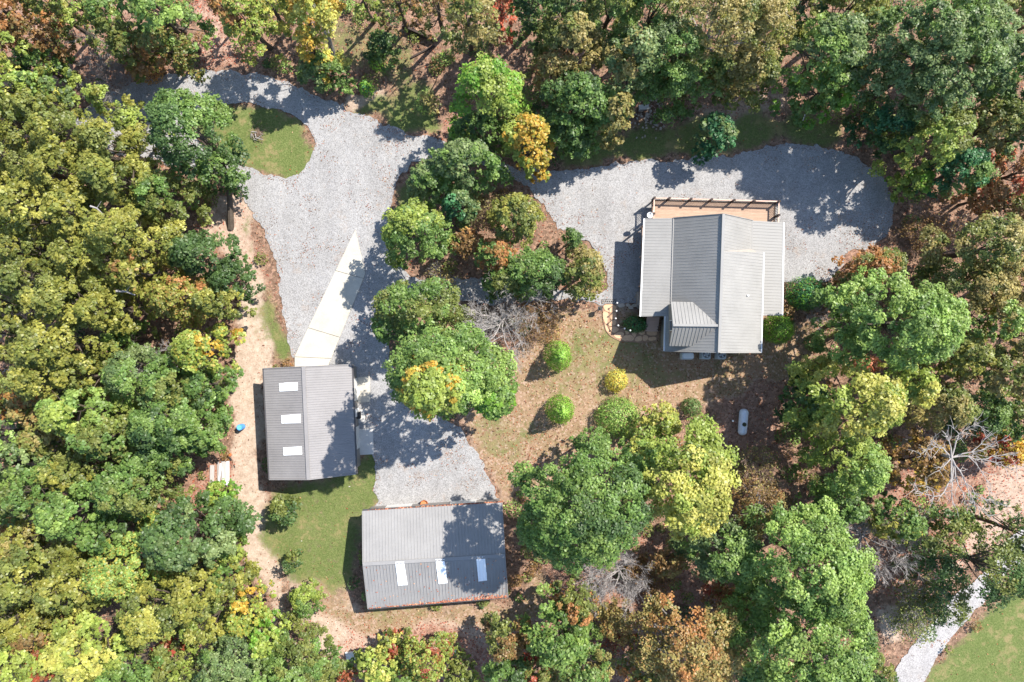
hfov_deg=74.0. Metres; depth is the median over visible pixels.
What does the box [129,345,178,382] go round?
bare tree
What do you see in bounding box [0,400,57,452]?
broadleaf tree
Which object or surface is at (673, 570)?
broadleaf tree
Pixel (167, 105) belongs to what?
broadleaf tree
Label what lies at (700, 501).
broadleaf tree
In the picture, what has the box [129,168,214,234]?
broadleaf tree
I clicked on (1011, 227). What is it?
broadleaf tree
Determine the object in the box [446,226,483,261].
broadleaf tree
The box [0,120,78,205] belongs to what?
broadleaf tree
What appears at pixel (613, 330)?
flagstone path
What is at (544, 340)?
fallen leaves
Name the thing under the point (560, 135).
broadleaf tree
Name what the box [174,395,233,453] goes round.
broadleaf tree
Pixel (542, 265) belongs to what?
broadleaf tree
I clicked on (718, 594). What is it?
broadleaf tree
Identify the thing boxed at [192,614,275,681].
broadleaf tree
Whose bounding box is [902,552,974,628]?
broadleaf tree
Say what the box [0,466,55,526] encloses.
broadleaf tree
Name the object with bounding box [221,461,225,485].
plank
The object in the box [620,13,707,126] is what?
broadleaf tree
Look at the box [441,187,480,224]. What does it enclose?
broadleaf tree
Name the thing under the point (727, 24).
broadleaf tree
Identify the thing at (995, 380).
broadleaf tree
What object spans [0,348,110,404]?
broadleaf tree
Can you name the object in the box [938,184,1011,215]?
broadleaf tree
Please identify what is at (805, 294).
round shrub
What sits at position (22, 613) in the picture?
broadleaf tree
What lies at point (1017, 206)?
broadleaf tree
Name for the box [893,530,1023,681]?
gravel road
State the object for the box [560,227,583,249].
broadleaf tree
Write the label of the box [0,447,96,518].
broadleaf tree
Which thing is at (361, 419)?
concrete pad
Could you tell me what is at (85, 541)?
broadleaf tree
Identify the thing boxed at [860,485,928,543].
broadleaf tree
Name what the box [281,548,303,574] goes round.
sapling
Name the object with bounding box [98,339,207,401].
broadleaf tree
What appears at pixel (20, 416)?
broadleaf tree
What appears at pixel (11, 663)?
broadleaf tree
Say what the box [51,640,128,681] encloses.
broadleaf tree
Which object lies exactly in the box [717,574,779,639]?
broadleaf tree
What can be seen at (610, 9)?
broadleaf tree
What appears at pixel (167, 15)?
broadleaf tree
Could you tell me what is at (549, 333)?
round shrub
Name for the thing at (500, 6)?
broadleaf tree
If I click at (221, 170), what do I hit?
broadleaf tree
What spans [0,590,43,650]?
broadleaf tree
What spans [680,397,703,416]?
round shrub
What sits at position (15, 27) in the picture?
broadleaf tree
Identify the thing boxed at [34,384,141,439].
broadleaf tree
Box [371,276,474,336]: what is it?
broadleaf tree
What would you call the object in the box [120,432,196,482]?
broadleaf tree
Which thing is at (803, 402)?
broadleaf tree
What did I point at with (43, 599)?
broadleaf tree
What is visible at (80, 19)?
broadleaf tree
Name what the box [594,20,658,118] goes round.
broadleaf tree
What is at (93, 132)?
broadleaf tree
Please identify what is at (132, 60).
broadleaf tree
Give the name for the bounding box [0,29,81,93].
broadleaf tree
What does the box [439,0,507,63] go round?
broadleaf tree
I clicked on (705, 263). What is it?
house
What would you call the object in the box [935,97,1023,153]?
broadleaf tree
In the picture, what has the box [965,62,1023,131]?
broadleaf tree
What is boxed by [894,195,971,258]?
broadleaf tree
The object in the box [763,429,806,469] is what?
bare tree
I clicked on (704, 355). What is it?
air conditioner
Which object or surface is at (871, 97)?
broadleaf tree
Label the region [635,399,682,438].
broadleaf tree
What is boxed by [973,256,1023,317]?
broadleaf tree
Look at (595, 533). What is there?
broadleaf tree
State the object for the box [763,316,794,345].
round shrub
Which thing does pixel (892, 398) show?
broadleaf tree
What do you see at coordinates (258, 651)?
broadleaf tree
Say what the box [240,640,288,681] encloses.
broadleaf tree
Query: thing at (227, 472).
plank
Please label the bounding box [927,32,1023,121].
broadleaf tree
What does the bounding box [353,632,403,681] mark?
broadleaf tree
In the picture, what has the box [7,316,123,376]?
broadleaf tree
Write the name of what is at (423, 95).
broadleaf tree
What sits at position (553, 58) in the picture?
broadleaf tree
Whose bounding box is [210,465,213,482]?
plank
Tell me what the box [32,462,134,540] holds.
broadleaf tree
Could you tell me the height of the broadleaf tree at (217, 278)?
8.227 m
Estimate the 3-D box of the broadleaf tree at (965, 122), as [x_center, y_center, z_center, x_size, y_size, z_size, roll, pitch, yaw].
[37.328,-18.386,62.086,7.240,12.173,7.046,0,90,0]
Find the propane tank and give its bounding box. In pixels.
[737,409,748,434]
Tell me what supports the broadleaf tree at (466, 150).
on the ground
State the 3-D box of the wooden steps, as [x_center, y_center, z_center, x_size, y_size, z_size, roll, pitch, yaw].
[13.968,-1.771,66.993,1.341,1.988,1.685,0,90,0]
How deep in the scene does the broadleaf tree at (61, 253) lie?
56.07 m
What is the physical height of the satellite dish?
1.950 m
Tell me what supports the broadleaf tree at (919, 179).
on the ground
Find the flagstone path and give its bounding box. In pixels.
[602,304,658,342]
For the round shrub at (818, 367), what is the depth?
66.89 m
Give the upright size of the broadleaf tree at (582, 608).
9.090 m
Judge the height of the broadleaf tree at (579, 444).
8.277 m
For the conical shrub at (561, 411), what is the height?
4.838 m
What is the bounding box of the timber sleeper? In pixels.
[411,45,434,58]
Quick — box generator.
[680,352,693,359]
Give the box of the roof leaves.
[366,501,507,608]
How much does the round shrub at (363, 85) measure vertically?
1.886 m
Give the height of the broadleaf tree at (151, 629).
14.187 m
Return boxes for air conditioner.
[699,352,710,358]
[714,353,725,359]
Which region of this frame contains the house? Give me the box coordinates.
[637,196,784,352]
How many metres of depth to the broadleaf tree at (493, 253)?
61.28 m
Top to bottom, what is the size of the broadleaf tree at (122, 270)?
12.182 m
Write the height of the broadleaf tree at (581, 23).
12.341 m
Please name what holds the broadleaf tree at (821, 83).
on the ground
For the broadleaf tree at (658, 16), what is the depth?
57.74 m
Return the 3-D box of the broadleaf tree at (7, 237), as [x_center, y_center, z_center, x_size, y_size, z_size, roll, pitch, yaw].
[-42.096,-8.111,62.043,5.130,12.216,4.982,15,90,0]
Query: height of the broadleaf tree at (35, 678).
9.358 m
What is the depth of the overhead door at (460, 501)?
67.33 m
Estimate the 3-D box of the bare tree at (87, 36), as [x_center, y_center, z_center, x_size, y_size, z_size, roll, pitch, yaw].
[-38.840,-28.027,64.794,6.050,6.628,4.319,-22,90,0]
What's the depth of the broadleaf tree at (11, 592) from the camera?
56.35 m
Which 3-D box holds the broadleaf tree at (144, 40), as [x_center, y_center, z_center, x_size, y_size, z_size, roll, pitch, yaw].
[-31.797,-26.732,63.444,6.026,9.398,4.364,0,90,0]
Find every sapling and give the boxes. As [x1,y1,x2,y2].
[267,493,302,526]
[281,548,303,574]
[287,577,328,619]
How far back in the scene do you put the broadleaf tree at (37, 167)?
56.04 m
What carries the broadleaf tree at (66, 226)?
on the ground
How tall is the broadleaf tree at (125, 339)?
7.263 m
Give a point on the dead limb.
(126, 291)
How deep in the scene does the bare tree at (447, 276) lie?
66.38 m
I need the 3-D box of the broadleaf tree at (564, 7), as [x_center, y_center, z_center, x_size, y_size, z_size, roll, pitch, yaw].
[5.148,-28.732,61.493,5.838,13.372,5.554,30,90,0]
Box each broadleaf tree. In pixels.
[0,0,67,65]
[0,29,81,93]
[0,60,80,128]
[0,89,74,158]
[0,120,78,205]
[0,176,95,245]
[0,178,51,237]
[0,217,56,286]
[0,225,90,280]
[0,257,104,308]
[0,277,75,334]
[0,312,83,363]
[0,342,39,377]
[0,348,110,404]
[0,374,61,422]
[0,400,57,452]
[0,433,69,490]
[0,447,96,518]
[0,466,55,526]
[0,514,35,555]
[0,515,89,564]
[0,525,111,611]
[0,541,57,610]
[0,584,60,646]
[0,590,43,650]
[0,604,69,681]
[4,12,84,80]
[5,385,87,429]
[5,587,100,654]
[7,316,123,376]
[9,87,91,142]
[10,70,83,111]
[12,43,78,100]
[15,414,88,460]
[17,271,137,336]
[19,0,98,45]
[21,109,143,161]
[23,620,81,681]
[24,142,132,211]
[31,541,145,614]
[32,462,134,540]
[33,439,130,492]
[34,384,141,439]
[37,573,172,681]
[40,186,153,254]
[45,232,161,289]
[48,0,136,47]
[48,352,143,399]
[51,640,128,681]
[65,400,140,462]
[73,285,164,335]
[75,492,164,555]
[76,116,162,180]
[76,148,186,224]
[79,509,184,602]
[80,82,147,130]
[81,0,159,65]
[82,203,202,275]
[83,625,197,681]
[89,448,198,517]
[98,319,153,355]
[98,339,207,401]
[106,30,167,83]
[106,246,189,301]
[110,105,173,153]
[113,546,212,648]
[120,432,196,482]
[124,385,233,457]
[127,0,217,55]
[128,0,198,39]
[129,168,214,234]
[134,26,210,83]
[137,490,262,572]
[140,360,225,414]
[144,87,249,229]
[145,270,225,328]
[146,626,197,681]
[164,229,251,284]
[166,552,262,624]
[167,632,224,681]
[169,321,246,375]
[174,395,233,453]
[179,591,249,646]
[181,363,244,405]
[191,286,257,319]
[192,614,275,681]
[194,150,250,199]
[206,0,226,25]
[206,259,265,303]
[206,478,242,508]
[210,543,257,601]
[216,521,252,565]
[217,0,292,66]
[224,579,276,637]
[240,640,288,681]
[247,607,295,659]
[257,0,294,34]
[259,609,353,681]
[278,0,314,26]
[285,0,352,69]
[292,26,333,84]
[295,49,357,94]
[328,665,362,681]
[353,0,382,27]
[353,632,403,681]
[362,28,401,72]
[370,309,423,345]
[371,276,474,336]
[377,626,412,660]
[378,0,423,36]
[380,197,459,270]
[381,321,517,420]
[385,661,418,681]
[395,354,472,421]
[399,631,457,681]
[403,158,461,208]
[414,87,441,115]
[415,0,467,42]
[428,137,514,197]
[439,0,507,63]
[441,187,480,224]
[443,648,481,681]
[446,51,532,139]
[446,107,506,152]
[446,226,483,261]
[471,369,519,420]
[473,237,521,273]
[480,611,532,663]
[481,263,528,303]
[481,633,533,681]
[486,192,546,247]
[487,0,516,44]
[494,112,554,183]
[503,246,567,302]
[506,0,556,49]
[506,440,658,576]
[514,642,559,681]
[515,582,589,674]
[530,66,615,157]
[531,47,581,112]
[532,10,605,76]
[535,0,599,54]
[540,113,595,161]
[547,572,599,626]
[552,620,615,681]
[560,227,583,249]
[563,243,605,301]
[569,426,611,455]
[583,0,648,45]
[591,89,635,151]
[592,585,751,681]
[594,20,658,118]
[608,0,681,31]
[615,632,671,681]
[617,428,662,471]
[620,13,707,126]
[623,412,741,540]
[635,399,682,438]
[636,536,685,578]
[647,0,768,98]
[657,50,734,117]
[667,513,764,585]
[691,111,737,166]
[700,577,750,620]
[707,570,880,681]
[710,0,799,88]
[711,46,781,113]
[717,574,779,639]
[728,468,787,540]
[730,495,879,630]
[731,636,772,681]
[759,10,872,110]
[764,0,830,41]
[768,59,863,129]
[773,361,828,430]
[782,353,909,442]
[791,0,893,40]
[794,427,893,498]
[795,474,870,524]
[809,265,971,372]
[809,283,881,359]
[821,271,863,305]
[822,54,873,110]
[831,243,908,287]
[839,0,1023,122]
[842,104,919,158]
[843,645,900,681]
[852,37,944,131]
[857,427,950,496]
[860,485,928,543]
[868,102,977,176]
[870,359,942,408]
[884,167,934,202]
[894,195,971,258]
[899,261,1023,309]
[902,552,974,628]
[904,373,983,432]
[907,144,996,203]
[908,504,1023,613]
[911,334,996,380]
[915,210,1023,284]
[926,501,980,534]
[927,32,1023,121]
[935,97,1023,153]
[937,344,1023,399]
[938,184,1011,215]
[939,386,1015,439]
[953,294,1023,351]
[959,494,1023,559]
[963,148,1023,203]
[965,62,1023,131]
[965,306,1023,369]
[971,0,1023,66]
[972,429,1023,468]
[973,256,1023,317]
[976,184,1023,222]
[979,113,1023,166]
[983,385,1023,441]
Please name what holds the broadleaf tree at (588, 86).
on the ground
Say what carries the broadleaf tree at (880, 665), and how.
on the ground
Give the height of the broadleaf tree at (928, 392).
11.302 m
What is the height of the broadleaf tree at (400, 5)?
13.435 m
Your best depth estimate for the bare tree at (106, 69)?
65.58 m
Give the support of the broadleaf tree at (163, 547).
on the ground
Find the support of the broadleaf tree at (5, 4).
on the ground
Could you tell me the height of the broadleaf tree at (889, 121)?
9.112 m
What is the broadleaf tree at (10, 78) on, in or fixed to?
on the ground
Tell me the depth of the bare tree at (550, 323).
65.11 m
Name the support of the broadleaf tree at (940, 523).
on the ground
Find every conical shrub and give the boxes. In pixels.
[542,339,571,372]
[544,394,574,424]
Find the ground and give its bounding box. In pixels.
[0,0,1023,681]
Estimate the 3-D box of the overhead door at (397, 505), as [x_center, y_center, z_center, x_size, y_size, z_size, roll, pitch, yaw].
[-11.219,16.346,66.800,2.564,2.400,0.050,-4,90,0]
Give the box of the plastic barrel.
[236,424,245,430]
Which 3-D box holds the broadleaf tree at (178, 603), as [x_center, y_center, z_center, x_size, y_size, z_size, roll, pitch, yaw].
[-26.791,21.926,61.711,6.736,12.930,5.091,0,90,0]
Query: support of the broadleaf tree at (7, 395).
on the ground
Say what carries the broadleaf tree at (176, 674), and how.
on the ground
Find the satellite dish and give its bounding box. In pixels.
[646,211,653,217]
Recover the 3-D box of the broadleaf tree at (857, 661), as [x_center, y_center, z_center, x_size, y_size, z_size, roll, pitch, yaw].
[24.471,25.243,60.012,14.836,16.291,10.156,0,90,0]
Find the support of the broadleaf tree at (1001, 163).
on the ground
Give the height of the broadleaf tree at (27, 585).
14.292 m
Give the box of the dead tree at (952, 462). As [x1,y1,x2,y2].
[897,410,1021,519]
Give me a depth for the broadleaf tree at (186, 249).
60.07 m
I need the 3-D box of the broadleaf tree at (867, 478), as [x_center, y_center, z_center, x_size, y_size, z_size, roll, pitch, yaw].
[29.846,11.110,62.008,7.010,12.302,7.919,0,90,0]
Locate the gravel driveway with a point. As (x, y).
(613, 197)
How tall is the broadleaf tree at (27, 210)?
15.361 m
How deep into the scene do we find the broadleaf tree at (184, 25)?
63.49 m
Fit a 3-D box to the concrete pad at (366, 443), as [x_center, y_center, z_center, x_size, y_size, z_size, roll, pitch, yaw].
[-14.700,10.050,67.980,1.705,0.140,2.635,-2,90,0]
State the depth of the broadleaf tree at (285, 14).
62.13 m
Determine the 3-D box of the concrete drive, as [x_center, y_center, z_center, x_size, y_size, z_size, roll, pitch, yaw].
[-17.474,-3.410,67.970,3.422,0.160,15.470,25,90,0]
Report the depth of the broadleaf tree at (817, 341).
62.63 m
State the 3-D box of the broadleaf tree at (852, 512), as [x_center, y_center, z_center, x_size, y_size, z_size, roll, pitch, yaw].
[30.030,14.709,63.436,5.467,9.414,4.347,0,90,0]
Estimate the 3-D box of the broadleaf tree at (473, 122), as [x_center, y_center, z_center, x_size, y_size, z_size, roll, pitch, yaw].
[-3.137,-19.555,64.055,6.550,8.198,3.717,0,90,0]
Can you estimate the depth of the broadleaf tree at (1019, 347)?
61.44 m
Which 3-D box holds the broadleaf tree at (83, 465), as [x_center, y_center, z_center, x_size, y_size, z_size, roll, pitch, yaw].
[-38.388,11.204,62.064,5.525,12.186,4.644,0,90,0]
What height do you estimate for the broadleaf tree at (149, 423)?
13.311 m
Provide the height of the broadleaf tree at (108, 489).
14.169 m
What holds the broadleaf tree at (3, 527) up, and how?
on the ground
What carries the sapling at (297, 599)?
on the ground
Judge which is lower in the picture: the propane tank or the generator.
the propane tank
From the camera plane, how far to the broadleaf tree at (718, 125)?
62.97 m
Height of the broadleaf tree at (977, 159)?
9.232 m
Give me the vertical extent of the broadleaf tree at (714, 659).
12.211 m
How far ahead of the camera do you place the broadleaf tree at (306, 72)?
63.61 m
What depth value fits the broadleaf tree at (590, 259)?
61.63 m
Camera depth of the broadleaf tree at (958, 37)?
54.55 m
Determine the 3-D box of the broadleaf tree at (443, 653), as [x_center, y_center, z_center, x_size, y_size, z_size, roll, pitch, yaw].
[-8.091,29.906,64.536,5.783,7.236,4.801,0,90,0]
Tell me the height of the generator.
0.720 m
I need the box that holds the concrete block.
[638,104,648,109]
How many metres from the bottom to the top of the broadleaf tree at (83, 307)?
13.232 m
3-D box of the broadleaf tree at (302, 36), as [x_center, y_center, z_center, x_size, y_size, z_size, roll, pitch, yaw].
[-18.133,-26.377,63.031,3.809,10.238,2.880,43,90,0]
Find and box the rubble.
[625,93,677,138]
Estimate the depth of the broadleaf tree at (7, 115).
59.58 m
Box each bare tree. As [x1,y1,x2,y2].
[60,25,133,68]
[73,50,135,115]
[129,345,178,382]
[160,340,188,353]
[418,257,463,291]
[455,268,555,373]
[467,191,503,234]
[509,295,573,363]
[572,549,652,616]
[576,559,622,617]
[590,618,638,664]
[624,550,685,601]
[729,441,799,508]
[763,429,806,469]
[803,303,841,329]
[831,493,921,586]
[879,576,949,647]
[891,502,929,552]
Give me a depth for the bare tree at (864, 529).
63.56 m
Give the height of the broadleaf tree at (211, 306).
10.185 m
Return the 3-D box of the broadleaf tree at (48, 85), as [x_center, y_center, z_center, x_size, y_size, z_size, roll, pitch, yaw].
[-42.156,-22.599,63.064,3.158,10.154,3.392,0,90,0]
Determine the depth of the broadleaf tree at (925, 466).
60.64 m
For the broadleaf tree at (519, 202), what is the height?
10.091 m
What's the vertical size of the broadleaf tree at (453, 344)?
18.316 m
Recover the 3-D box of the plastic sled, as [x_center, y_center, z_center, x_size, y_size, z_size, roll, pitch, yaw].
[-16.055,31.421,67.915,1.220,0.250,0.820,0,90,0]
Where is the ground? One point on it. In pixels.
(324, 518)
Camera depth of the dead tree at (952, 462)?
57.97 m
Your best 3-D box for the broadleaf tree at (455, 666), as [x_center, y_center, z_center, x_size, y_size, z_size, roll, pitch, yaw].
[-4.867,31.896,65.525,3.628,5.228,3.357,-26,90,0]
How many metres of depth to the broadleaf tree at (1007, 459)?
63.66 m
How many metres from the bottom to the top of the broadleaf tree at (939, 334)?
17.233 m
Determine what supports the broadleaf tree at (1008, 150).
on the ground
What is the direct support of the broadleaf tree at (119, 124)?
on the ground
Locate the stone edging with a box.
[617,303,638,308]
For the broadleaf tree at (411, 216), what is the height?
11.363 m
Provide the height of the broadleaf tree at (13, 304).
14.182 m
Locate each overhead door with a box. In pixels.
[354,378,357,400]
[356,426,359,448]
[385,503,412,507]
[450,499,476,503]
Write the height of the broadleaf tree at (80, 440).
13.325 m
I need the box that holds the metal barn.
[362,498,507,609]
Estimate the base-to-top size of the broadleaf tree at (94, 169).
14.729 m
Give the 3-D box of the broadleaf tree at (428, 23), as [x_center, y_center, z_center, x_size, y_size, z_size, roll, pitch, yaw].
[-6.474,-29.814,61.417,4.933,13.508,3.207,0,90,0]
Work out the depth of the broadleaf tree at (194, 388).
61.80 m
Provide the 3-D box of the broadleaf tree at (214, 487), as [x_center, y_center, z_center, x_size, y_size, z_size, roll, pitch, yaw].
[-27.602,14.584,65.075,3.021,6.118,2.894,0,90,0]
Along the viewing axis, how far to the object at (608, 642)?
65.44 m
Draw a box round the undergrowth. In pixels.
[0,0,1023,681]
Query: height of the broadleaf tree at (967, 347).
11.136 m
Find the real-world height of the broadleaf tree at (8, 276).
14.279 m
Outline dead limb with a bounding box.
[116,287,134,295]
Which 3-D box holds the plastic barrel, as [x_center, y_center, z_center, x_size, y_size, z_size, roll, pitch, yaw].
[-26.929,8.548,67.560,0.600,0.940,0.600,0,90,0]
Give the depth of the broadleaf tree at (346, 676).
64.84 m
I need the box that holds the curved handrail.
[614,302,630,330]
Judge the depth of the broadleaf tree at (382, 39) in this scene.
64.87 m
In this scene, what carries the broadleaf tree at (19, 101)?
on the ground
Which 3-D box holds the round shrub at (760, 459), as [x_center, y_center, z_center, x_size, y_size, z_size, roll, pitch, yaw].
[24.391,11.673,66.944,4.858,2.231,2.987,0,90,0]
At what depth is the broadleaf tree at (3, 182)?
60.85 m
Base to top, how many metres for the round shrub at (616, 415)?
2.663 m
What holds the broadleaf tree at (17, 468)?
on the ground
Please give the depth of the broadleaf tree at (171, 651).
61.34 m
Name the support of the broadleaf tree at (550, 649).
on the ground
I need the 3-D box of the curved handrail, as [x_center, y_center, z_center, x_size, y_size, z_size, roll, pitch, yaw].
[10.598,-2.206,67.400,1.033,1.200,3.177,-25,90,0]
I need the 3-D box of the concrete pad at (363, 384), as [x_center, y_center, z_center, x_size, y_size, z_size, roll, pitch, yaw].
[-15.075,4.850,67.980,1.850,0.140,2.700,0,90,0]
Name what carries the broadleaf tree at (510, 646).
on the ground
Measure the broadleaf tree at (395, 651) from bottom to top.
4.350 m
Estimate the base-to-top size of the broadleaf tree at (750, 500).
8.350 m
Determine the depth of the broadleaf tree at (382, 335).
60.01 m
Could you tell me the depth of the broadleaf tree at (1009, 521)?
62.78 m
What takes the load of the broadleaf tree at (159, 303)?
on the ground
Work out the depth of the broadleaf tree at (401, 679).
63.00 m
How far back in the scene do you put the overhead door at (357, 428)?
67.17 m
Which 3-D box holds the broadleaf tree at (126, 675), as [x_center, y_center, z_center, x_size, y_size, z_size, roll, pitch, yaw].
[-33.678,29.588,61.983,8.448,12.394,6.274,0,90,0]
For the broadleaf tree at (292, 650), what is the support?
on the ground
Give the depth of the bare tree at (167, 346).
62.91 m
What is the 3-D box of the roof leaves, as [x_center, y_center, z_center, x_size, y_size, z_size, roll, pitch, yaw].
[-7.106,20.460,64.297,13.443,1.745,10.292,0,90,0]
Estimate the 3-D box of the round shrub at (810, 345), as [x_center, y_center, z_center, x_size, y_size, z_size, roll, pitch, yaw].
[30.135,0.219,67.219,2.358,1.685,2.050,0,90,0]
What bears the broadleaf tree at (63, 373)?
on the ground
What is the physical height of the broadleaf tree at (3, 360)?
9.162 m
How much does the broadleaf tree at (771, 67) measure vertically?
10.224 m
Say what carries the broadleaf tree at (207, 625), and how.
on the ground
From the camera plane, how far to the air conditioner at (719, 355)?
67.22 m
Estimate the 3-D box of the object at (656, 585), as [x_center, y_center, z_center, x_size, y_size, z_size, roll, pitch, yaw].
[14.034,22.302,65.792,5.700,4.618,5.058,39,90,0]
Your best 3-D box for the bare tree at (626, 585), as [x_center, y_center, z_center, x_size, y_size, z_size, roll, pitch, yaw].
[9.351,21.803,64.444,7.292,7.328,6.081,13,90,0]
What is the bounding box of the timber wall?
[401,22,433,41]
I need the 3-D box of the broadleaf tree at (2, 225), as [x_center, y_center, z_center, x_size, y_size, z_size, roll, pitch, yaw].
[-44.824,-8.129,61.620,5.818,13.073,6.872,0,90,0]
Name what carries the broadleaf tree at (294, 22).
on the ground
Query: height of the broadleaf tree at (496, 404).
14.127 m
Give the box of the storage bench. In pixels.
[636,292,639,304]
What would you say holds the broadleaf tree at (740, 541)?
on the ground
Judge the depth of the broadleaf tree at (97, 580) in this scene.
57.05 m
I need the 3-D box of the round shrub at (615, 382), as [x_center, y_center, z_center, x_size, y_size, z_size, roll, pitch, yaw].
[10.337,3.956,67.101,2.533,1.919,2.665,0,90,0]
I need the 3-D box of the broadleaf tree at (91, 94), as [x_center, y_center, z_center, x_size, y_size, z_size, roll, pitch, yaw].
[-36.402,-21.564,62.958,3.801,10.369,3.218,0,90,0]
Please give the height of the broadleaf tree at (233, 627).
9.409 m
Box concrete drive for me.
[295,230,364,366]
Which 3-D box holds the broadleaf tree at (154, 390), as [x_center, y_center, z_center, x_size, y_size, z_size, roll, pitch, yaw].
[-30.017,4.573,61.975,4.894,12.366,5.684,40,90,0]
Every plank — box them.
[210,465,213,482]
[217,462,218,481]
[218,463,220,480]
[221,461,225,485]
[226,461,228,484]
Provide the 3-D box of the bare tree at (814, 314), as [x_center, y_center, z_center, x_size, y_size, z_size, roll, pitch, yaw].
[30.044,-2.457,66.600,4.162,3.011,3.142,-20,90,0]
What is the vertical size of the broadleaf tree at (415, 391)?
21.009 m
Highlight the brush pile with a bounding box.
[250,121,268,148]
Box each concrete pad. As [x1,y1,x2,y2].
[357,376,369,402]
[358,409,364,422]
[359,428,373,454]
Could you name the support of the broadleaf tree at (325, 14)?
on the ground
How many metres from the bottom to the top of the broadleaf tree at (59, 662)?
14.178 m
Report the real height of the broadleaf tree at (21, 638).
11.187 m
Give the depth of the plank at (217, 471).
67.92 m
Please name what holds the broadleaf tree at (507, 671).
on the ground
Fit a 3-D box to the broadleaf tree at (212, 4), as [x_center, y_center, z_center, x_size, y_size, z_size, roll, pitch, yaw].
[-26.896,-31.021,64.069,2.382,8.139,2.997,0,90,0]
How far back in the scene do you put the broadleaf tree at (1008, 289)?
59.01 m
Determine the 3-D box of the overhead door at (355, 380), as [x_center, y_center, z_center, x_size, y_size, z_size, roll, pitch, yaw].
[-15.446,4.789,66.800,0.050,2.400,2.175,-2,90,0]
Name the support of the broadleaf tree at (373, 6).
on the ground
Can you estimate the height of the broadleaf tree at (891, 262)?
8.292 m
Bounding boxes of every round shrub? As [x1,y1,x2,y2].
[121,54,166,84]
[359,79,374,98]
[369,50,385,72]
[541,325,562,343]
[592,393,641,440]
[604,367,628,393]
[619,315,647,333]
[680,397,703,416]
[737,445,781,469]
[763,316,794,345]
[784,274,825,311]
[802,333,825,352]
[809,356,831,375]
[853,354,881,373]
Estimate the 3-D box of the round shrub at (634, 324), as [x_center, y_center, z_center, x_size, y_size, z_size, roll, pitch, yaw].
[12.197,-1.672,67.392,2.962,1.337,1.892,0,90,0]
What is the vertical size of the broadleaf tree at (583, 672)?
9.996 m
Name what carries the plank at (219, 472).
on the plank at (223, 464)
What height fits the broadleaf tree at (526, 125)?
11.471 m
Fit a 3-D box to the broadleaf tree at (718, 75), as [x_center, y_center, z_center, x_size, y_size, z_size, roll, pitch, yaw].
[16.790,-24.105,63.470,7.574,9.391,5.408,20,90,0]
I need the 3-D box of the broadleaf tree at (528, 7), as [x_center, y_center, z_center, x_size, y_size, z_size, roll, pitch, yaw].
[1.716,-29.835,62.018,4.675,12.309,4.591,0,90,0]
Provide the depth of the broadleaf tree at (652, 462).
58.67 m
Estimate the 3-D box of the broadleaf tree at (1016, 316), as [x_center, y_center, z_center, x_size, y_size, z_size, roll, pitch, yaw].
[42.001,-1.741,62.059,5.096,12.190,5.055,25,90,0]
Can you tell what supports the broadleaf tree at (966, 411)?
on the ground
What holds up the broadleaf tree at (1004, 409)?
on the ground
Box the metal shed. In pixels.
[262,364,360,479]
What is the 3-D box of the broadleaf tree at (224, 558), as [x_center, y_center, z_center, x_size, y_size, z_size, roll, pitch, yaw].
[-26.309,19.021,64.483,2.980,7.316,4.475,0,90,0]
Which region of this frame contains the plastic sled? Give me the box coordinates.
[345,651,354,659]
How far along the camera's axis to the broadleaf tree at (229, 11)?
59.67 m
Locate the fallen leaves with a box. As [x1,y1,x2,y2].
[0,0,1023,681]
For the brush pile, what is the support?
on the ground
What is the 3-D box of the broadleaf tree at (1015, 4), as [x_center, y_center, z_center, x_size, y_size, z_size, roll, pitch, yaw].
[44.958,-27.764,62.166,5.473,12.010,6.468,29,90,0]
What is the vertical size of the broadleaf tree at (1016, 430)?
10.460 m
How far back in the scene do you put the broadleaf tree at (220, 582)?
60.92 m
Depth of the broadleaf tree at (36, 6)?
61.28 m
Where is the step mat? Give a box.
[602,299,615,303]
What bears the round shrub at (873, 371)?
on the ground
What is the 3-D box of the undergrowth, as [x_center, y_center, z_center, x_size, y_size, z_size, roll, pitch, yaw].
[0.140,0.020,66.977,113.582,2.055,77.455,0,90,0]
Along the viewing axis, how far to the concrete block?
67.75 m
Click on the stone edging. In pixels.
(621, 305)
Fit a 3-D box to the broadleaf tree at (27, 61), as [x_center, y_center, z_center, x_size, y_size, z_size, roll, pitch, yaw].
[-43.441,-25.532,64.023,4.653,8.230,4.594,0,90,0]
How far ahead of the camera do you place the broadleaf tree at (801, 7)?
60.13 m
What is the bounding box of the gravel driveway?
[73,69,894,505]
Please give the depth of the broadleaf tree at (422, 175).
60.92 m
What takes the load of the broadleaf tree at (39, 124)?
on the ground
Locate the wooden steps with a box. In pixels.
[645,317,661,331]
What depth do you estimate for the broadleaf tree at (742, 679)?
62.53 m
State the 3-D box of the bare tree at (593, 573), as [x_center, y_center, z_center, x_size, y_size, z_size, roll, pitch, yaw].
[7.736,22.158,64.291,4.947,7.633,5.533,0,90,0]
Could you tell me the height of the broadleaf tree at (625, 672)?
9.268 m
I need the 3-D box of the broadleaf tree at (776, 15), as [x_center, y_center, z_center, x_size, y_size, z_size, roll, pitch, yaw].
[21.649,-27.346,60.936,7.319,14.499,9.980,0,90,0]
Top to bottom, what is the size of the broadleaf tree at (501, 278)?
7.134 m
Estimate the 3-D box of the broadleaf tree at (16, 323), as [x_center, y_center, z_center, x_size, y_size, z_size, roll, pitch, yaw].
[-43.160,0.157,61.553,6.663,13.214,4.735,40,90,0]

